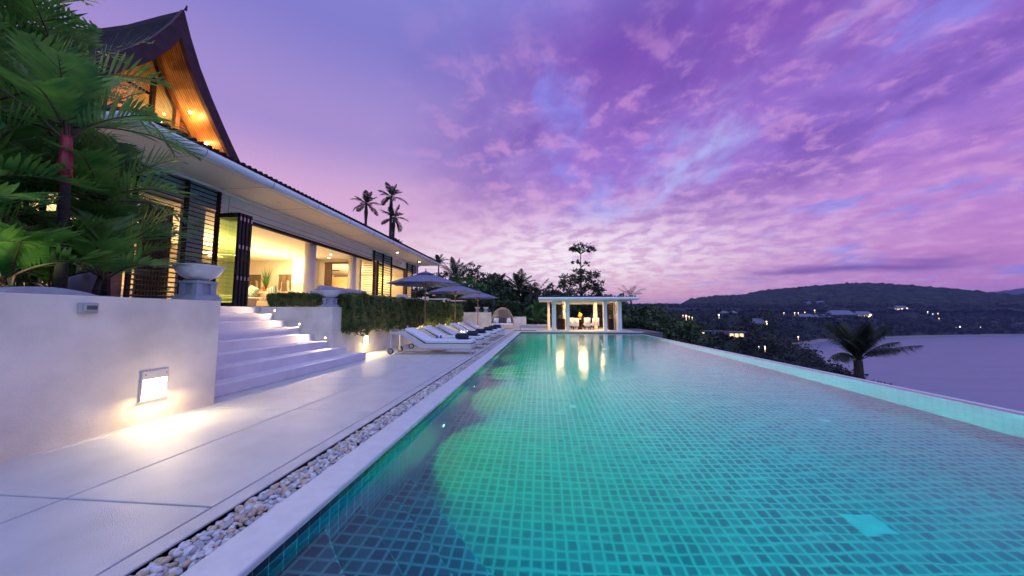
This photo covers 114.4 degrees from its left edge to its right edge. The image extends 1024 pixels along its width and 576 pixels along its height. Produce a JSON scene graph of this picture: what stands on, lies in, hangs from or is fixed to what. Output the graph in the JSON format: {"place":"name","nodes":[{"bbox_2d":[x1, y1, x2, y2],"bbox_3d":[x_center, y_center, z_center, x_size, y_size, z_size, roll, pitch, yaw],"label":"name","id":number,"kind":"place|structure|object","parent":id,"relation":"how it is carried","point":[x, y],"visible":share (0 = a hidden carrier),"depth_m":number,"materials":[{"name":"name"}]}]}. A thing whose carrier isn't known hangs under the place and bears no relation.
{"place":"outdoors","nodes":[
{"label":"outdoors","id":0,"kind":"place"},
{"bbox_2d":[68,267,98,293],"bbox_3d":[-7.698,-0.049,5.983,0.500,0.680,0.500,0,-4,5],"label":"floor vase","id":1,"kind":"object","parent":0,"point":[83,282],"visible":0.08,"depth_m":5.81,"materials":[{"name":"grey stone"}]},
{"bbox_2d":[15,5,440,306],"bbox_3d":[-10.859,-2.702,14.927,9.949,7.352,18.310,0,-4,5],"label":"villa","id":2,"kind":"object","parent":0,"point":[260,222],"visible":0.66,"depth_m":8.93,"materials":[{"name":"white paint"}]},
{"bbox_2d":[210,212,241,305],"bbox_3d":[-7.718,-0.780,8.901,0.772,2.535,0.060,0,-4,5],"label":"folding door","id":3,"kind":"structure","parent":2,"relation":"in","point":[238,215],"depth_m":8.87,"materials":[{"name":"brown metal"}]},
{"bbox_2d":[221,214,245,305],"bbox_3d":[-7.671,-0.772,9.007,0.697,2.535,0.060,0,-4,5],"label":"folding door","id":4,"kind":"structure","parent":2,"relation":"in","point":[243,215],"depth_m":8.96,"materials":[{"name":"brown metal"}]},
{"bbox_2d":[225,215,248,305],"bbox_3d":[-7.661,-0.764,9.116,0.697,2.535,0.060,0,-4,5],"label":"folding door","id":5,"kind":"structure","parent":2,"relation":"in","point":[247,216],"depth_m":9.08,"materials":[{"name":"brown metal"}]},
{"bbox_2d":[230,216,252,305],"bbox_3d":[-7.651,-0.756,9.226,0.697,2.535,0.060,0,-4,5],"label":"folding door","id":6,"kind":"structure","parent":2,"relation":"in","point":[250,217],"depth_m":9.18,"materials":[{"name":"brown metal"}]},
{"bbox_2d":[249,275,260,288],"bbox_3d":[-13.609,-0.090,17.366,0.782,1.213,0.115,0,-4,5],"label":"wall hanging","id":7,"kind":"object","parent":2,"relation":"hanging from","point":[252,278],"depth_m":17.38,"materials":[{"name":"brown wood"}]},
{"bbox_2d":[219,291,298,306],"bbox_3d":[-10.229,0.489,13.570,3.000,0.720,0.960,0,-4,5],"label":"sofa","id":8,"kind":"object","parent":2,"relation":"on","point":[262,300],"visible":0.27,"depth_m":13.19,"materials":[{"name":"beige fabric"}]},
{"bbox_2d":[248,285,259,296],"bbox_3d":[-10.775,0.155,13.665,0.480,0.480,0.180,24,-20,6],"label":"cushion","id":9,"kind":"object","parent":8,"relation":"on","point":[252,291],"visible":0.81,"depth_m":13.61,"materials":[{"name":"fabric"}]},
{"bbox_2d":[259,267,272,291],"bbox_3d":[-12.329,-0.017,16.520,1.000,2.184,0.573,0,-4,5],"label":"vase arrangement","id":10,"kind":"object","parent":2,"relation":"on","point":[266,278],"visible":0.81,"depth_m":16.51,"materials":[{"name":"green plant"}]},
{"bbox_2d":[278,274,291,291],"bbox_3d":[-11.866,-0.102,17.210,0.782,1.213,0.115,0,-4,5],"label":"wall hanging","id":11,"kind":"object","parent":2,"relation":"hanging from","point":[284,278],"depth_m":17.22,"materials":[{"name":"brown metal"}]},
{"bbox_2d":[324,262,348,288],"bbox_3d":[-9.002,-0.110,16.959,1.362,2.439,0.116,0,-4,5],"label":"inner door","id":12,"kind":"structure","parent":2,"relation":"in","point":[328,265],"depth_m":17.02,"materials":[{"name":"brown wood"}]},
{"bbox_2d":[222,298,258,306],"bbox_3d":[-10.454,0.561,12.175,1.800,0.360,0.700,0,-4,5],"label":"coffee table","id":13,"kind":"object","parent":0,"point":[252,302],"visible":0.16,"depth_m":12.13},
{"bbox_2d":[0,327,602,575],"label":"paving","id":14,"kind":"structure","parent":0,"point":[125,501],"depth_m":2.62,"materials":[{"name":"stone"}]},
{"bbox_2d":[0,292,220,462],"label":"planter wall","id":15,"kind":"structure","parent":14,"relation":"on","point":[69,374],"depth_m":3.22,"materials":[{"name":"paint"}]},
{"bbox_2d":[0,287,114,296],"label":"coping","id":16,"kind":"object","parent":15,"relation":"on","point":[46,290],"visible":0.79,"depth_m":2.95,"materials":[{"name":"grey stone"}]},
{"bbox_2d":[77,302,98,313],"bbox_3d":[-4.063,0.193,3.170,0.059,0.105,0.130,0,-4,5],"label":"outlet box","id":17,"kind":"object","parent":15,"relation":"attached to","point":[87,308],"visible":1,"depth_m":3.15,"materials":[{"name":"grey plastic"}]},
{"bbox_2d":[138,368,169,401],"bbox_3d":[-4.020,1.086,3.710,0.041,0.321,0.262,0,-4,5],"label":"wall lamp","id":18,"kind":"object","parent":15,"relation":"attached to","point":[153,384],"visible":1,"depth_m":3.69,"materials":[{"name":"silver metal"}]},
{"bbox_2d":[172,263,225,300],"bbox_3d":[-4.185,-0.064,4.409,0.537,0.466,0.537,0,-4,5],"label":"bowl pedestal","id":19,"kind":"object","parent":15,"relation":"on","point":[197,285],"visible":0.98,"depth_m":4.29,"materials":[{"name":"grey stone"}]},
{"bbox_2d":[214,306,365,397],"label":"garden steps","id":20,"kind":"structure","parent":14,"relation":"on","point":[256,348],"depth_m":6.76,"materials":[{"name":"white stone"}]},
{"bbox_2d":[386,269,461,325],"bbox_3d":[-3.407,0.712,12.940,2.688,2.980,2.688,0,-4,-1],"label":"parasol","id":21,"kind":"object","parent":14,"relation":"on","point":[425,280],"visible":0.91,"depth_m":12.90,"materials":[{"name":"fabric"}]},
{"bbox_2d":[387,327,475,354],"bbox_3d":[-2.395,1.596,10.021,2.513,0.766,0.732,0,-4,5],"label":"sun lounger","id":22,"kind":"object","parent":14,"relation":"on","point":[427,341],"visible":1,"depth_m":9.73,"materials":[{"name":"white fabric"}]},
{"bbox_2d":[409,326,483,348],"bbox_3d":[-2.267,1.719,11.608,2.513,0.766,0.732,0,-4,6],"label":"sun lounger","id":23,"kind":"object","parent":14,"relation":"on","point":[431,332],"visible":0.52,"depth_m":11.35,"materials":[{"name":"white fabric"}]},
{"bbox_2d":[429,281,481,322],"bbox_3d":[-2.868,1.063,16.691,2.581,2.861,2.581,1,-4,-10],"label":"parasol","id":24,"kind":"object","parent":14,"relation":"on","point":[456,290],"visible":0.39,"depth_m":16.57,"materials":[{"name":"fabric"}]},
{"bbox_2d":[434,324,490,344],"bbox_3d":[-2.135,1.832,13.066,2.513,0.766,0.732,0,-4,4],"label":"sun lounger","id":25,"kind":"object","parent":14,"relation":"on","point":[449,331],"visible":0.27,"depth_m":12.80,"materials":[{"name":"white fabric"}]},
{"bbox_2d":[445,323,496,340],"bbox_3d":[-1.963,1.984,15.024,2.513,0.766,0.732,0,-4,5],"label":"sun lounger","id":26,"kind":"object","parent":14,"relation":"on","point":[455,327],"visible":0.32,"depth_m":14.77,"materials":[{"name":"white fabric"}]},
{"bbox_2d":[463,312,490,327],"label":"garden wall","id":27,"kind":"structure","parent":14,"relation":"on","point":[484,319],"depth_m":24.41,"materials":[{"name":"paint"}]},
{"bbox_2d":[459,290,497,325],"bbox_3d":[-2.298,1.493,22.245,2.581,2.861,2.581,2,-5,-19],"label":"parasol","id":28,"kind":"object","parent":14,"relation":"on","point":[479,296],"visible":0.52,"depth_m":22.18,"materials":[{"name":"fabric"}]},
{"bbox_2d":[458,322,500,337],"bbox_3d":[-1.839,2.089,16.384,2.513,0.766,0.732,0,-4,4],"label":"sun lounger","id":29,"kind":"object","parent":14,"relation":"on","point":[463,325],"visible":0.27,"depth_m":16.15,"materials":[{"name":"white fabric"}]},
{"bbox_2d":[491,307,513,328],"bbox_3d":[-0.761,2.397,26.367,1.854,1.697,1.760,0,-4,5],"label":"daybed","id":30,"kind":"object","parent":14,"relation":"on","point":[501,312],"visible":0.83,"depth_m":26.60,"materials":[{"name":"beige wicker"}]},
{"bbox_2d":[514,317,525,327],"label":"garden wall","id":31,"kind":"structure","parent":14,"relation":"on","point":[518,321],"depth_m":28.12,"materials":[{"name":"paint"}]},
{"bbox_2d":[520,324,547,330],"bbox_3d":[1.565,2.844,23.807,2.000,0.410,0.600,0,-4,5],"label":"bench","id":32,"kind":"object","parent":14,"relation":"on","point":[533,326],"visible":0.99,"depth_m":23.54,"materials":[{"name":"concrete"}]},
{"bbox_2d":[538,295,638,331],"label":"pavilion","id":33,"kind":"structure","parent":14,"relation":"on","point":[597,300],"depth_m":22.54,"materials":[{"name":"paint"}]},
{"bbox_2d":[556,319,564,329],"bbox_3d":[3.450,2.551,23.351,0.590,0.770,0.375,0,-4,5],"label":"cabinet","id":34,"kind":"object","parent":33,"relation":"on","point":[560,324],"visible":1,"depth_m":23.17,"materials":[{"name":"brown wood"}]},
{"bbox_2d":[310,285,381,306],"bbox_3d":[-5.714,0.377,11.864,0.960,0.740,3.200,0,-4,5],"label":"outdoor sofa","id":35,"kind":"object","parent":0,"point":[319,289],"visible":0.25,"depth_m":10.93,"materials":[{"name":"grey fabric"}]},
{"bbox_2d":[168,324,662,562],"bbox_3d":[-14.507,3.012,17.183,48.000,0.850,48.000,0,-4,5],"label":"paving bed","id":36,"kind":"object","parent":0,"point":[653,333],"visible":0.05,"depth_m":22.03,"materials":[{"name":"grey stone"}]},
{"bbox_2d":[127,331,513,575],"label":"pebble channel","id":37,"kind":"object","parent":36,"relation":"on","point":[197,532],"visible":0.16,"depth_m":2.12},
{"bbox_2d":[129,331,516,575],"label":"pebbles","id":38,"kind":"object","parent":37,"relation":"on","point":[193,551],"visible":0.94,"depth_m":2.16,"materials":[{"name":"white gravel"}]},
{"bbox_2d":[260,307,449,353],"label":"retaining wall","id":39,"kind":"structure","parent":36,"relation":"on","point":[319,323],"depth_m":8.52,"materials":[{"name":"paint"}]},
{"bbox_2d":[266,291,325,306],"bbox_3d":[-5.686,0.300,8.758,1.531,0.458,0.497,0,-4,5],"label":"hedge","id":40,"kind":"object","parent":39,"relation":"on","point":[304,299],"visible":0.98,"depth_m":8.58,"materials":[{"name":"green plant"}]},
{"bbox_2d":[321,291,340,306],"bbox_3d":[-4.722,0.287,8.589,0.475,0.412,0.475,0,-4,5],"label":"bowl pedestal","id":41,"kind":"object","parent":39,"relation":"on","point":[330,300],"visible":0.99,"depth_m":8.47,"materials":[{"name":"grey stone"}]},
{"bbox_2d":[335,292,463,335],"bbox_3d":[-3.997,1.155,15.017,0.867,1.359,12.658,0,-4,5],"label":"hedge","id":42,"kind":"object","parent":39,"relation":"on","point":[371,312],"visible":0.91,"depth_m":10.94,"materials":[{"name":"green plant"}]},
{"bbox_2d":[351,190,380,224],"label":"foxtail palm","id":43,"kind":"object","parent":36,"relation":"on","point":[367,198],"visible":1,"depth_m":35.14,"materials":[{"name":"green plant"}]},
{"bbox_2d":[378,182,407,236],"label":"foxtail palm","id":44,"kind":"object","parent":36,"relation":"on","point":[392,190],"visible":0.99,"depth_m":34.87,"materials":[{"name":"green plant"}]},
{"bbox_2d":[380,204,408,238],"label":"foxtail palm","id":45,"kind":"object","parent":36,"relation":"on","point":[394,220],"visible":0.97,"depth_m":35.18,"materials":[{"name":"green plant"}]},
{"bbox_2d":[412,287,436,300],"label":"garden tree","id":46,"kind":"object","parent":36,"relation":"on","point":[421,292],"visible":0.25,"depth_m":33.57,"materials":[{"name":"green plant"}]},
{"bbox_2d":[435,294,457,303],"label":"garden tree","id":47,"kind":"object","parent":36,"relation":"on","point":[451,296],"visible":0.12,"depth_m":31.07,"materials":[{"name":"green plant"}]},
{"bbox_2d":[432,256,484,281],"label":"coconut palm","id":48,"kind":"object","parent":36,"relation":"on","point":[455,269],"visible":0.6,"depth_m":36.57,"materials":[{"name":"green plant"}]},
{"bbox_2d":[453,273,480,296],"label":"coconut palm","id":49,"kind":"object","parent":36,"relation":"on","point":[457,279],"visible":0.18,"depth_m":34.05,"materials":[{"name":"green plant"}]},
{"bbox_2d":[456,276,492,308],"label":"garden tree","id":50,"kind":"object","parent":36,"relation":"on","point":[472,280],"visible":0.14,"depth_m":33.26,"materials":[{"name":"green plant"}]},
{"bbox_2d":[454,298,497,316],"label":"garden tree","id":51,"kind":"object","parent":36,"relation":"on","point":[471,304],"visible":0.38,"depth_m":30.06,"materials":[{"name":"green plant"}]},
{"bbox_2d":[459,262,496,296],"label":"garden tree","id":52,"kind":"object","parent":36,"relation":"on","point":[476,271],"visible":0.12,"depth_m":37.04,"materials":[{"name":"green plant"}]},
{"bbox_2d":[475,271,510,322],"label":"garden tree","id":53,"kind":"object","parent":36,"relation":"on","point":[491,282],"visible":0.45,"depth_m":36.02,"materials":[{"name":"green plant"}]},
{"bbox_2d":[491,299,524,326],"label":"garden tree","id":54,"kind":"object","parent":36,"relation":"on","point":[507,304],"visible":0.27,"depth_m":30.54,"materials":[{"name":"green plant"}]},
{"bbox_2d":[489,279,528,304],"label":"garden tree","id":55,"kind":"object","parent":36,"relation":"on","point":[507,292],"visible":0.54,"depth_m":34.83,"materials":[{"name":"green plant"}]},
{"bbox_2d":[503,268,539,308],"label":"coconut palm","id":56,"kind":"object","parent":36,"relation":"on","point":[520,278],"visible":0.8,"depth_m":35.68,"materials":[{"name":"green plant"}]},
{"bbox_2d":[510,304,533,323],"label":"areca palm","id":57,"kind":"object","parent":36,"relation":"on","point":[519,313],"visible":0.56,"depth_m":30.59,"materials":[{"name":"green plant"}]},
{"bbox_2d":[516,283,546,323],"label":"garden tree","id":58,"kind":"object","parent":36,"relation":"on","point":[523,301],"visible":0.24,"depth_m":36.61,"materials":[{"name":"green plant"}]},
{"bbox_2d":[513,279,551,323],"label":"coconut palm","id":59,"kind":"object","parent":36,"relation":"on","point":[529,297],"visible":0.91,"depth_m":34.48,"materials":[{"name":"green plant"}]},
{"bbox_2d":[523,300,551,323],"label":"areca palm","id":60,"kind":"object","parent":36,"relation":"on","point":[538,305],"visible":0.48,"depth_m":32.00,"materials":[{"name":"green plant"}]},
{"bbox_2d":[522,305,557,323],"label":"areca palm","id":61,"kind":"object","parent":36,"relation":"on","point":[536,313],"visible":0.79,"depth_m":30.16,"materials":[{"name":"green plant"}]},
{"bbox_2d":[524,292,565,324],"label":"garden tree","id":62,"kind":"object","parent":36,"relation":"on","point":[545,295],"visible":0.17,"depth_m":33.22,"materials":[{"name":"green plant"}]},
{"bbox_2d":[544,282,563,324],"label":"garden tree","id":63,"kind":"object","parent":36,"relation":"on","point":[556,291],"visible":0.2,"depth_m":37.50,"materials":[{"name":"green plant"}]},
{"bbox_2d":[558,304,592,326],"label":"garden tree","id":64,"kind":"object","parent":36,"relation":"on","point":[585,310],"visible":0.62,"depth_m":31.59,"materials":[{"name":"green plant"}]},
{"bbox_2d":[556,242,606,295],"bbox_3d":[7.494,-0.176,35.675,5.457,9.865,2.735,0,-4,5],"label":"umbrella tree","id":65,"kind":"object","parent":36,"relation":"on","point":[580,279],"visible":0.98,"depth_m":35.53,"materials":[{"name":"green plant"}]},
{"bbox_2d":[591,302,630,323],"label":"garden tree","id":66,"kind":"object","parent":36,"relation":"on","point":[600,308],"visible":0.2,"depth_m":32.63,"materials":[{"name":"green plant"}]},
{"bbox_2d":[622,305,661,318],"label":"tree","id":67,"kind":"object","parent":36,"relation":"on","point":[643,310],"visible":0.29,"depth_m":31.16,"materials":[{"name":"green plant"}]},
{"bbox_2d":[17,0,1023,304],"label":"sky","id":68,"kind":"structure","parent":0,"point":[701,148],"materials":[{"name":"purple"}]},
{"bbox_2d":[257,333,1023,575],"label":"pool water","id":69,"kind":"structure","parent":0,"point":[578,454],"depth_m":2.61,"materials":[{"name":"teal liquid"}]},
{"bbox_2d":[521,305,1023,358],"bbox_3d":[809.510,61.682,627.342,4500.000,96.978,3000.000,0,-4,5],"label":"ground","id":70,"kind":"structure","parent":0,"point":[811,325],"depth_m":607.40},
{"bbox_2d":[612,314,653,329],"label":"garden tree","id":71,"kind":"object","parent":70,"relation":"on","point":[633,321],"visible":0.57,"depth_m":27.94,"materials":[{"name":"green plant"}]},
{"bbox_2d":[627,306,666,327],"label":"garden tree","id":72,"kind":"object","parent":70,"relation":"on","point":[652,311],"visible":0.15,"depth_m":31.71,"materials":[{"name":"green plant"}]},
{"bbox_2d":[634,303,678,326],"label":"garden tree","id":73,"kind":"object","parent":70,"relation":"on","point":[664,318],"visible":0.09,"depth_m":34.12,"materials":[{"name":"green plant"}]},
{"bbox_2d":[644,323,681,341],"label":"garden tree","id":74,"kind":"object","parent":70,"relation":"on","point":[667,334],"visible":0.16,"depth_m":26.05,"materials":[{"name":"green plant"}]},
{"bbox_2d":[658,304,691,322],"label":"garden tree","id":75,"kind":"object","parent":70,"relation":"on","point":[672,316],"visible":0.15,"depth_m":37.78,"materials":[{"name":"green plant"}]},
{"bbox_2d":[661,319,707,346],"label":"garden tree","id":76,"kind":"object","parent":70,"relation":"on","point":[682,331],"visible":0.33,"depth_m":28.62,"materials":[{"name":"green plant"}]},
{"bbox_2d":[682,323,720,348],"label":"garden tree","id":77,"kind":"object","parent":70,"relation":"on","point":[710,341],"visible":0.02,"depth_m":34.94,"materials":[{"name":"green plant"}]},
{"bbox_2d":[724,331,746,337],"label":"house","id":78,"kind":"structure","parent":70,"relation":"on","point":[734,334],"depth_m":140.83,"materials":[{"name":"stone"}]},
{"bbox_2d":[623,299,1023,388],"bbox_3d":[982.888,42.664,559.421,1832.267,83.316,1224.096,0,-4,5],"label":"woodland","id":79,"kind":"object","parent":70,"relation":"on","point":[776,339],"visible":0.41,"depth_m":588.56,"materials":[{"name":"green plant"}]},
{"bbox_2d":[642,334,1023,412],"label":"infinity overflow ledge","id":80,"kind":"object","parent":70,"relation":"on","point":[873,381],"visible":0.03,"depth_m":6.15,"materials":[{"name":"stone"}]},
{"bbox_2d":[826,310,856,318],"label":"house","id":81,"kind":"structure","parent":70,"relation":"on","point":[842,313],"depth_m":627.11,"materials":[{"name":"stone"}]},
{"bbox_2d":[819,319,923,378],"bbox_3d":[21.437,6.535,19.778,4.504,9.243,3.012,0,-4,5],"label":"coconut palm","id":82,"kind":"object","parent":70,"relation":"on","point":[860,343],"visible":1,"depth_m":19.64,"materials":[{"name":"green plant"}]},
{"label":"pool floor","id":83,"kind":"structure","parent":70,"relation":"on","visible":0},
{"bbox_2d":[247,332,520,575],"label":"pool side wall","id":84,"kind":"structure","parent":83,"relation":"on","point":[267,561],"depth_m":2.27,"materials":[{"name":"tile"}]},
{"bbox_2d":[521,332,642,333],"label":"pool end wall","id":85,"kind":"structure","parent":83,"relation":"on","point":[563,332],"depth_m":22.13,"materials":[{"name":"tile"}]},
{"bbox_2d":[180,331,642,575],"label":"pool coping","id":86,"kind":"object","parent":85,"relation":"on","point":[247,550],"visible":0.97,"depth_m":2.16,"materials":[{"name":"stone"}]},
{"bbox_2d":[677,282,1023,311],"bbox_3d":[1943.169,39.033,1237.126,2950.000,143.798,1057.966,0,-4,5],"label":"hills","id":87,"kind":"structure","parent":0,"point":[855,293],"depth_m":1013.93,"materials":[{"name":"plant"}]},
{"bbox_2d":[799,335,1023,411],"bbox_3d":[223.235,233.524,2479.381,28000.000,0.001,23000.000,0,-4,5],"label":"bay water","id":88,"kind":"structure","parent":0,"point":[988,370],"depth_m":257.98,"materials":[{"name":"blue liquid"}]},
{"bbox_2d":[994,288,1023,294],"bbox_3d":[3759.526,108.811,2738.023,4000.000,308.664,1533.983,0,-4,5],"label":"hills","id":89,"kind":"structure","parent":0,"point":[1017,291],"depth_m":2740.39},
{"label":"garden bed","id":90,"kind":"structure","parent":0,"visible":0},
{"bbox_2d":[0,167,60,207],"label":"sealing wax palm","id":91,"kind":"object","parent":90,"relation":"on","point":[6,191],"visible":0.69,"depth_m":2.88,"materials":[{"name":"green plant"}]},
{"bbox_2d":[4,144,74,227],"bbox_3d":[-5.249,-0.619,3.106,1.624,1.841,1.882,2,-5,-21],"label":"sealing wax palm","id":92,"kind":"object","parent":90,"relation":"on","point":[39,216],"visible":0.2,"depth_m":3.27,"materials":[{"name":"green plant"}]},
{"bbox_2d":[0,189,83,249],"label":"sealing wax palm","id":93,"kind":"object","parent":90,"relation":"on","point":[9,233],"visible":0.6,"depth_m":3.04,"materials":[{"name":"green plant"}]},
{"bbox_2d":[0,100,121,213],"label":"sealing wax palm","id":94,"kind":"object","parent":90,"relation":"on","point":[11,164],"visible":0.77,"depth_m":3.21,"materials":[{"name":"green plant"}]},
{"bbox_2d":[35,0,90,46],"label":"sealing wax palm","id":95,"kind":"object","parent":90,"relation":"on","point":[84,43],"visible":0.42,"depth_m":4.13,"materials":[{"name":"green plant"}]},
{"bbox_2d":[0,204,127,286],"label":"sealing wax palm","id":96,"kind":"object","parent":90,"relation":"on","point":[17,259],"visible":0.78,"depth_m":3.13,"materials":[{"name":"green plant"}]},
{"bbox_2d":[0,126,144,286],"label":"sealing wax palm","id":97,"kind":"object","parent":90,"relation":"on","point":[30,188],"visible":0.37,"depth_m":3.42,"materials":[{"name":"green plant"}]},
{"bbox_2d":[0,14,145,165],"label":"sealing wax palm","id":98,"kind":"object","parent":90,"relation":"on","point":[6,62],"visible":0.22,"depth_m":3.48,"materials":[{"name":"green plant"}]},
{"bbox_2d":[0,0,153,132],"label":"sealing wax palm","id":99,"kind":"object","parent":90,"relation":"on","point":[6,10],"visible":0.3,"depth_m":3.88,"materials":[{"name":"green plant"}]},
{"bbox_2d":[0,110,153,226],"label":"sealing wax palm","id":100,"kind":"object","parent":90,"relation":"on","point":[23,133],"visible":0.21,"depth_m":3.52,"materials":[{"name":"green plant"}]},
{"bbox_2d":[5,222,154,286],"bbox_3d":[-5.379,-0.232,3.814,1.806,1.202,1.667,3,-5,-34],"label":"sealing wax palm","id":101,"kind":"object","parent":90,"relation":"on","point":[44,275],"visible":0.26,"depth_m":3.76,"materials":[{"name":"green plant"}]},
{"bbox_2d":[4,91,163,286],"bbox_3d":[-6.242,-1.079,4.202,2.157,2.926,2.010,2,-5,-21],"label":"sealing wax palm","id":102,"kind":"object","parent":90,"relation":"on","point":[52,123],"visible":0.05,"depth_m":4.15,"materials":[{"name":"green plant"}]},
{"bbox_2d":[0,0,188,286],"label":"sealing wax palm","id":103,"kind":"object","parent":90,"relation":"on","point":[31,6],"visible":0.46,"depth_m":4.06,"materials":[{"name":"green plant"}]},
{"bbox_2d":[0,25,207,288],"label":"sealing wax palm","id":104,"kind":"object","parent":90,"relation":"on","point":[70,92],"visible":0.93,"depth_m":3.35,"materials":[{"name":"green plant"}]},
{"bbox_2d":[22,206,190,294],"bbox_3d":[-4.644,-0.303,3.781,1.582,1.320,1.633,1,-5,-11],"label":"sealing wax palm","id":105,"kind":"object","parent":90,"relation":"on","point":[105,241],"visible":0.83,"depth_m":3.65,"materials":[{"name":"green plant"}]},
{"bbox_2d":[0,123,213,295],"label":"sealing wax palm","id":106,"kind":"object","parent":90,"relation":"on","point":[91,160],"visible":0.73,"depth_m":3.91,"materials":[{"name":"green plant"}]},
{"bbox_2d":[24,193,202,295],"bbox_3d":[-5.616,-0.535,4.606,1.936,1.907,1.916,1,-5,-16],"label":"sealing wax palm","id":107,"kind":"object","parent":90,"relation":"on","point":[172,228],"visible":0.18,"depth_m":4.74,"materials":[{"name":"green plant"}]},
{"bbox_2d":[12,185,216,295],"bbox_3d":[-4.966,-0.456,4.179,1.795,1.681,1.790,2,-5,-27],"label":"sealing wax palm","id":108,"kind":"object","parent":90,"relation":"on","point":[125,209],"visible":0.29,"depth_m":4.07,"materials":[{"name":"green plant"}]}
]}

